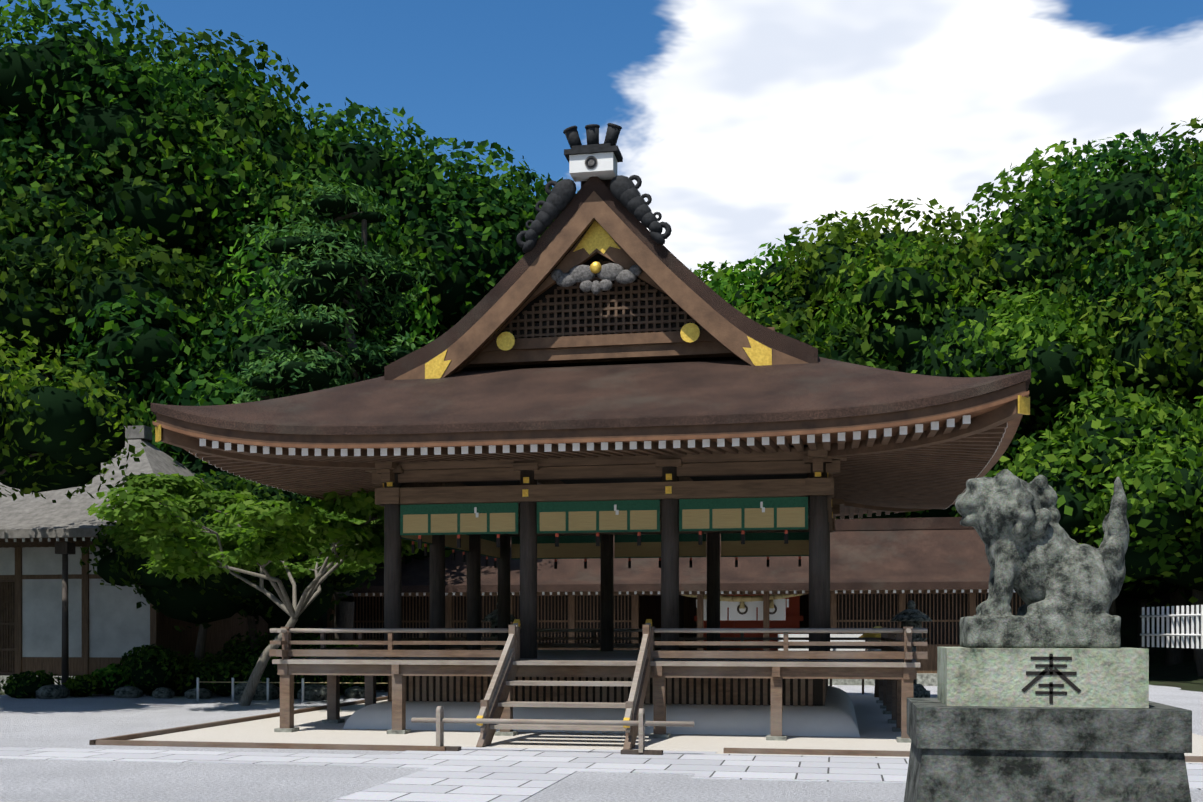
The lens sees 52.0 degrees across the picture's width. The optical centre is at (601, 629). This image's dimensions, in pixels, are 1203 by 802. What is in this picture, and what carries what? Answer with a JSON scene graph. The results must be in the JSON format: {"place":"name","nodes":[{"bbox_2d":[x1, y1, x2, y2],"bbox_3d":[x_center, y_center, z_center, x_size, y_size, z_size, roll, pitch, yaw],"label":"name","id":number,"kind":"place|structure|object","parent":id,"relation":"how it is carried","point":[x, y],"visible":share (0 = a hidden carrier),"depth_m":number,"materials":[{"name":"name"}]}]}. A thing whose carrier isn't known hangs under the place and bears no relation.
{"place":"outdoors","nodes":[
{"label":"outdoors","id":0,"kind":"place"},
{"bbox_2d":[481,602,515,649],"bbox_3d":[-2.503,0.478,30.434,1.014,2.375,1.014,0,0,11],"label":"stone lantern","id":1,"kind":"object","parent":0,"point":[492,617],"visible":0.08,"depth_m":30.20,"materials":[{"name":"black stone"}]},
{"bbox_2d":[0,587,1202,801],"bbox_3d":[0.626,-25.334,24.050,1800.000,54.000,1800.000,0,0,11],"label":"ground","id":2,"kind":"structure","parent":0,"point":[58,723],"depth_m":14.47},
{"bbox_2d":[0,670,61,698],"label":"bush","id":3,"kind":"object","parent":2,"relation":"on","point":[17,686],"visible":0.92,"depth_m":29.79,"materials":[{"name":"green plant"}]},
{"bbox_2d":[55,542,74,685],"bbox_3d":[-13.744,-0.329,31.597,0.500,3.990,0.500,0,0,11],"label":"lamp post","id":4,"kind":"object","parent":2,"relation":"on","point":[65,549],"visible":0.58,"depth_m":31.53,"materials":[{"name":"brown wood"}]},
{"bbox_2d":[0,329,155,502],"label":"tree","id":5,"kind":"object","parent":2,"relation":"on","point":[55,436],"visible":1,"depth_m":26.07,"materials":[{"name":"green plant"}]},
{"bbox_2d":[62,674,102,696],"bbox_3d":[-12.887,1.427,30.893,1.162,0.654,1.497,0,0,11],"label":"bush","id":6,"kind":"object","parent":2,"relation":"on","point":[83,685],"visible":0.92,"depth_m":30.43,"materials":[{"name":"green plant"}]},
{"bbox_2d":[91,663,134,694],"bbox_3d":[-12.356,1.270,31.354,1.484,0.854,1.715,0,0,11],"label":"bush","id":7,"kind":"object","parent":2,"relation":"on","point":[112,681],"visible":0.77,"depth_m":30.81,"materials":[{"name":"green plant"}]},
{"bbox_2d":[0,425,267,691],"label":"building","id":8,"kind":"structure","parent":2,"relation":"on","point":[108,623],"depth_m":33.28,"materials":[{"name":"white paint"}]},
{"bbox_2d":[0,0,290,271],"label":"tree","id":9,"kind":"object","parent":2,"relation":"on","point":[63,95],"visible":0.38,"depth_m":43.35,"materials":[{"name":"green plant"}]},
{"bbox_2d":[0,147,298,386],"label":"tree","id":10,"kind":"object","parent":2,"relation":"on","point":[48,287],"visible":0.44,"depth_m":40.33,"materials":[{"name":"green plant"}]},
{"bbox_2d":[115,644,191,695],"bbox_3d":[-11.324,1.104,30.984,2.250,1.528,2.436,0,0,11],"label":"bush","id":11,"kind":"object","parent":2,"relation":"on","point":[149,669],"visible":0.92,"depth_m":30.18,"materials":[{"name":"green plant"}]},
{"bbox_2d":[80,496,320,667],"bbox_3d":[-10.161,-0.985,31.245,6.055,5.304,5.895,0,0,11],"label":"dark tree","id":12,"kind":"object","parent":2,"relation":"on","point":[202,602],"visible":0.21,"depth_m":30.18,"materials":[{"name":"green plant"}]},
{"bbox_2d":[36,680,364,700],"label":"garden rocks","id":13,"kind":"object","parent":2,"relation":"on","point":[315,692],"visible":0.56,"depth_m":29.60,"materials":[{"name":"stone"}]},
{"bbox_2d":[171,651,229,695],"bbox_3d":[-10.646,1.160,31.635,2.200,1.221,2.138,0,0,11],"label":"bush","id":14,"kind":"object","parent":2,"relation":"on","point":[185,686],"visible":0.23,"depth_m":30.91,"materials":[{"name":"green plant"}]},
{"bbox_2d":[42,289,391,465],"bbox_3d":[-12.950,-4.841,43.761,14.044,13.733,13.378,0,0,11],"label":"tree","id":15,"kind":"object","parent":2,"relation":"on","point":[148,364],"visible":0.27,"depth_m":39.06,"materials":[{"name":"green plant"}]},
{"bbox_2d":[183,658,254,695],"bbox_3d":[-9.419,1.223,30.905,2.095,1.010,1.752,0,0,32],"label":"bush","id":16,"kind":"object","parent":2,"relation":"on","point":[218,671],"visible":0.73,"depth_m":30.34,"materials":[{"name":"green plant"}]},
{"bbox_2d":[131,469,333,648],"bbox_3d":[-9.939,-1.446,32.742,5.536,6.248,6.288,0,0,-25],"label":"dark tree","id":17,"kind":"object","parent":2,"relation":"on","point":[265,493],"visible":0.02,"depth_m":31.90,"materials":[{"name":"green plant"}]},
{"bbox_2d":[55,27,444,334],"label":"tree","id":18,"kind":"object","parent":2,"relation":"on","point":[156,207],"visible":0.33,"depth_m":45.24,"materials":[{"name":"green plant"}]},
{"bbox_2d":[85,472,429,705],"bbox_3d":[-6.506,-0.916,27.206,9.153,5.264,8.924,0,0,11],"label":"maple tree","id":19,"kind":"object","parent":2,"relation":"on","point":[262,538],"visible":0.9,"depth_m":25.38,"materials":[{"name":"green plant"}]},
{"bbox_2d":[149,352,380,647],"bbox_3d":[-9.896,-3.499,41.997,9.625,11.096,12.122,0,0,-3],"label":"tree","id":20,"kind":"object","parent":2,"relation":"on","point":[197,465],"visible":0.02,"depth_m":37.76,"materials":[{"name":"green plant"}]},
{"bbox_2d":[212,629,319,672],"bbox_3d":[-8.938,0.937,33.668,3.198,1.925,2.890,0,0,11],"label":"bush","id":21,"kind":"object","parent":2,"relation":"on","point":[242,652],"visible":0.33,"depth_m":32.98,"materials":[{"name":"green plant"}]},
{"bbox_2d":[95,141,439,636],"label":"tree","id":22,"kind":"object","parent":2,"relation":"on","point":[250,281],"visible":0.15,"depth_m":44.75,"materials":[{"name":"green plant"}]},
{"bbox_2d":[197,678,387,701],"bbox_3d":[-6.462,1.391,28.174,5.955,0.550,0.066,0,0,9],"label":"rope fence","id":23,"kind":"object","parent":2,"relation":"on","point":[267,682],"visible":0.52,"depth_m":28.35,"materials":[{"name":"white paint"}]},
{"bbox_2d":[241,646,354,698],"bbox_3d":[-7.436,1.091,30.186,2.607,1.404,2.233,0,0,11],"label":"bush","id":24,"kind":"object","parent":2,"relation":"on","point":[270,672],"visible":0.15,"depth_m":29.49,"materials":[{"name":"green plant"}]},
{"bbox_2d":[245,544,383,638],"bbox_3d":[-8.566,-0.590,34.017,4.921,4.548,4.149,0,0,-23],"label":"dark tree","id":25,"kind":"object","parent":2,"relation":"on","point":[318,607],"visible":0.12,"depth_m":33.59,"materials":[{"name":"green plant"}]},
{"bbox_2d":[228,177,436,639],"bbox_3d":[-8.765,-5.936,38.559,8.164,15.689,9.590,0,0,-39],"label":"pine tree","id":26,"kind":"object","parent":2,"relation":"on","point":[324,306],"visible":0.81,"depth_m":37.07,"materials":[{"name":"green plant"}]},
{"bbox_2d":[312,638,364,694],"bbox_3d":[-6.726,0.959,31.649,1.618,1.506,2.194,0,0,11],"label":"bush","id":27,"kind":"object","parent":2,"relation":"on","point":[359,678],"visible":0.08,"depth_m":31.39,"materials":[{"name":"green plant"}]},
{"bbox_2d":[144,54,553,627],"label":"tree","id":28,"kind":"object","parent":2,"relation":"on","point":[471,274],"visible":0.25,"depth_m":52.81,"materials":[{"name":"green plant"}]},
{"bbox_2d":[359,675,387,691],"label":"bush","id":29,"kind":"object","parent":2,"relation":"on","point":[382,679],"visible":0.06,"depth_m":32.77,"materials":[{"name":"green plant"}]},
{"bbox_2d":[401,544,451,563],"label":"tree","id":30,"kind":"object","parent":2,"relation":"on","point":[419,555],"depth_m":40.63,"materials":[{"name":"green plant"}]},
{"bbox_2d":[303,108,577,349],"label":"tree","id":31,"kind":"object","parent":2,"relation":"on","point":[421,192],"visible":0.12,"depth_m":54.13,"materials":[{"name":"green plant"}]},
{"bbox_2d":[327,517,1025,685],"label":"hall","id":32,"kind":"structure","parent":2,"relation":"on","point":[885,571],"depth_m":38.27,"materials":[{"name":"brown wood"}]},
{"bbox_2d":[679,591,808,650],"bbox_3d":[4.622,-0.109,39.612,4.800,2.850,3.330,0,0,11],"label":"curtain","id":33,"kind":"object","parent":32,"relation":"on","point":[741,611],"visible":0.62,"depth_m":38.64,"materials":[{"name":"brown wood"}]},
{"bbox_2d":[690,257,771,294],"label":"tree","id":34,"kind":"object","parent":2,"relation":"on","point":[714,274],"depth_m":64.88,"materials":[{"name":"green plant"}]},
{"bbox_2d":[707,236,818,331],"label":"tree","id":35,"kind":"object","parent":2,"relation":"on","point":[733,298],"visible":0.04,"depth_m":56.90,"materials":[{"name":"green plant"}]},
{"bbox_2d":[778,626,882,696],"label":"notice boards","id":36,"kind":"object","parent":2,"relation":"on","point":[872,635],"visible":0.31,"depth_m":31.73,"materials":[{"name":"white paint"}]},
{"bbox_2d":[752,302,916,373],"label":"tree","id":37,"kind":"object","parent":2,"relation":"on","point":[850,355],"visible":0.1,"depth_m":47.78,"materials":[{"name":"green plant"}]},
{"bbox_2d":[737,197,1016,349],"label":"tree","id":38,"kind":"object","parent":2,"relation":"on","point":[820,265],"visible":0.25,"depth_m":53.69,"materials":[{"name":"green plant"}]},
{"bbox_2d":[853,426,1019,518],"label":"tree","id":39,"kind":"object","parent":2,"relation":"on","point":[948,512],"visible":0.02,"depth_m":47.16,"materials":[{"name":"green plant"}]},
{"bbox_2d":[809,233,1122,516],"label":"tree","id":40,"kind":"object","parent":2,"relation":"on","point":[925,327],"visible":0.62,"depth_m":46.79,"materials":[{"name":"green plant"}]},
{"bbox_2d":[808,138,1202,346],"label":"tree","id":41,"kind":"object","parent":2,"relation":"on","point":[1019,263],"visible":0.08,"depth_m":51.71,"materials":[{"name":"green plant"}]},
{"bbox_2d":[904,647,1191,801],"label":"statue pedestal","id":42,"kind":"object","parent":2,"relation":"on","point":[1041,725],"visible":1,"depth_m":8.09,"materials":[{"name":"grey stone"}]},
{"bbox_2d":[955,469,1128,647],"bbox_3d":[3.064,-0.488,8.594,1.158,1.242,0.623,0,0,11],"label":"lion-dog statue","id":43,"kind":"object","parent":42,"relation":"on","point":[1054,576],"visible":0.98,"depth_m":8.40,"materials":[{"name":"stone"}]},
{"bbox_2d":[1008,358,1110,451],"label":"tree","id":44,"kind":"object","parent":2,"relation":"on","point":[1054,410],"depth_m":45.87,"materials":[{"name":"green plant"}]},
{"bbox_2d":[938,117,1202,364],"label":"tree","id":45,"kind":"object","parent":2,"relation":"on","point":[1140,221],"visible":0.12,"depth_m":46.59,"materials":[{"name":"green plant"}]},
{"bbox_2d":[951,358,1202,615],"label":"tree","id":46,"kind":"object","parent":2,"relation":"on","point":[1100,409],"visible":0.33,"depth_m":41.12,"materials":[{"name":"green plant"}]},
{"bbox_2d":[1026,333,1186,665],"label":"tree","id":47,"kind":"object","parent":2,"relation":"on","point":[1174,655],"depth_m":47.28,"materials":[{"name":"green plant"}]},
{"bbox_2d":[1017,128,1202,348],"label":"tree","id":48,"kind":"object","parent":2,"relation":"on","point":[1102,200],"visible":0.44,"depth_m":47.60,"materials":[{"name":"green plant"}]},
{"bbox_2d":[1048,387,1202,661],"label":"tree","id":49,"kind":"object","parent":2,"relation":"on","point":[1189,405],"depth_m":42.67,"materials":[{"name":"green plant"}]},
{"bbox_2d":[1055,396,1202,675],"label":"tree","id":50,"kind":"object","parent":2,"relation":"on","point":[1163,491],"visible":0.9,"depth_m":38.47,"materials":[{"name":"green plant"}]},
{"bbox_2d":[1072,214,1202,407],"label":"tree","id":51,"kind":"object","parent":2,"relation":"on","point":[1159,350],"visible":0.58,"depth_m":42.04,"materials":[{"name":"green plant"}]},
{"bbox_2d":[1119,576,1190,648],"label":"tree","id":52,"kind":"object","parent":2,"relation":"on","point":[1143,593],"depth_m":46.73,"materials":[{"name":"green plant"}]},
{"bbox_2d":[1140,605,1202,648],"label":"white fence","id":53,"kind":"object","parent":2,"relation":"on","point":[1177,615],"visible":1,"depth_m":38.50,"materials":[{"name":"paint"}]},
{"bbox_2d":[0,747,1202,801],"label":"paving","id":54,"kind":"structure","parent":0,"point":[478,774],"depth_m":15.04,"materials":[{"name":"grey stone"}]},
{"bbox_2d":[411,706,693,754],"bbox_3d":[-0.692,1.357,16.626,3.900,0.617,0.180,0,0,11],"label":"barrier pole","id":55,"kind":"object","parent":54,"relation":"on","point":[440,720],"visible":0.9,"depth_m":16.55,"materials":[{"name":"brown wood"}]},
{"bbox_2d":[0,0,1202,280],"label":"sky","id":56,"kind":"structure","parent":0,"point":[744,123],"materials":[{"name":"blue"}]},
{"bbox_2d":[130,695,1202,762],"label":"sand ground","id":57,"kind":"structure","parent":0,"point":[876,732],"depth_m":18.82,"materials":[{"name":"beige sand"}]},
{"bbox_2d":[476,619,651,748],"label":"stairs","id":58,"kind":"structure","parent":57,"relation":"on","point":[494,703],"depth_m":18.15,"materials":[{"name":"brown wood"}]},
{"bbox_2d":[272,650,919,742],"bbox_3d":[0.626,1.076,24.050,10.220,1.180,10.220,0,0,11],"label":"veranda","id":59,"kind":"object","parent":57,"relation":"on","point":[776,684],"visible":0.81,"depth_m":19.86,"materials":[{"name":"brown wood"}]},
{"bbox_2d":[269,627,927,661],"bbox_3d":[0.626,0.221,24.050,10.420,0.530,10.420,0,0,11],"label":"railing","id":60,"kind":"object","parent":59,"relation":"on","point":[896,643],"visible":0.77,"depth_m":19.62,"materials":[{"name":"brown wood"}]},
{"bbox_2d":[384,463,829,659],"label":"columns","id":61,"kind":"structure","parent":59,"relation":"on","point":[819,574],"depth_m":21.05,"materials":[{"name":"brown wood"}]},
{"bbox_2d":[365,444,846,536],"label":"beams","id":62,"kind":"structure","parent":61,"relation":"on","point":[755,474],"depth_m":20.44,"materials":[{"name":"brown wood"}]},
{"bbox_2d":[155,395,1029,522],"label":"rafters","id":63,"kind":"object","parent":62,"relation":"on","point":[934,465],"visible":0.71,"depth_m":19.46,"materials":[{"name":"brown wood"}]},
{"bbox_2d":[153,381,1028,517],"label":"roof eaves","id":64,"kind":"object","parent":63,"relation":"on","point":[973,407],"visible":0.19,"depth_m":17.69,"materials":[{"name":"brown wood"}]},
{"bbox_2d":[151,176,1030,434],"bbox_3d":[0.626,-5.267,24.050,12.900,4.775,12.900,0,0,11],"label":"roof","id":65,"kind":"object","parent":63,"relation":"on","point":[722,390],"visible":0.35,"depth_m":18.85,"materials":[{"name":"brown wood"}]},
{"bbox_2d":[516,123,671,252],"bbox_3d":[-0.129,-7.194,20.102,2.580,2.012,0.500,0,0,11],"label":"ridge ornament","id":66,"kind":"object","parent":65,"relation":"attached to","point":[592,157],"visible":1,"depth_m":19.93,"materials":[{"name":"black tile"}]},
{"bbox_2d":[393,191,806,379],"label":"gable","id":67,"kind":"structure","parent":65,"relation":"attached to","point":[598,280],"depth_m":20.48,"materials":[{"name":"brown wood"}]},
{"bbox_2d":[609,358,707,364],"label":"wooden beam","id":68,"kind":"structure","parent":65,"relation":"attached to","point":[658,361],"depth_m":27.22,"materials":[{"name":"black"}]},
{"bbox_2d":[400,497,808,568],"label":"blinds","id":69,"kind":"object","parent":62,"relation":"attached to","point":[456,525],"visible":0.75,"depth_m":20.80,"materials":[{"name":"green fabric"}]},
{"bbox_2d":[342,686,859,736],"bbox_3d":[0.626,1.436,24.050,8.500,0.460,8.500,0,0,11],"label":"foundation mound","id":70,"kind":"object","parent":57,"relation":"on","point":[835,716],"visible":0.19,"depth_m":19.92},
{"bbox_2d":[89,696,1202,761],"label":"timber kerb","id":71,"kind":"structure","parent":57,"relation":"on","point":[123,740],"depth_m":17.27,"materials":[{"name":"brown wood"}]},
{"bbox_2d":[891,600,932,697],"bbox_3d":[7.484,0.478,29.789,1.014,2.375,1.014,0,0,11],"label":"stone lantern","id":72,"kind":"object","parent":57,"relation":"on","point":[911,616],"visible":0.54,"depth_m":29.56,"materials":[{"name":"black stone"}]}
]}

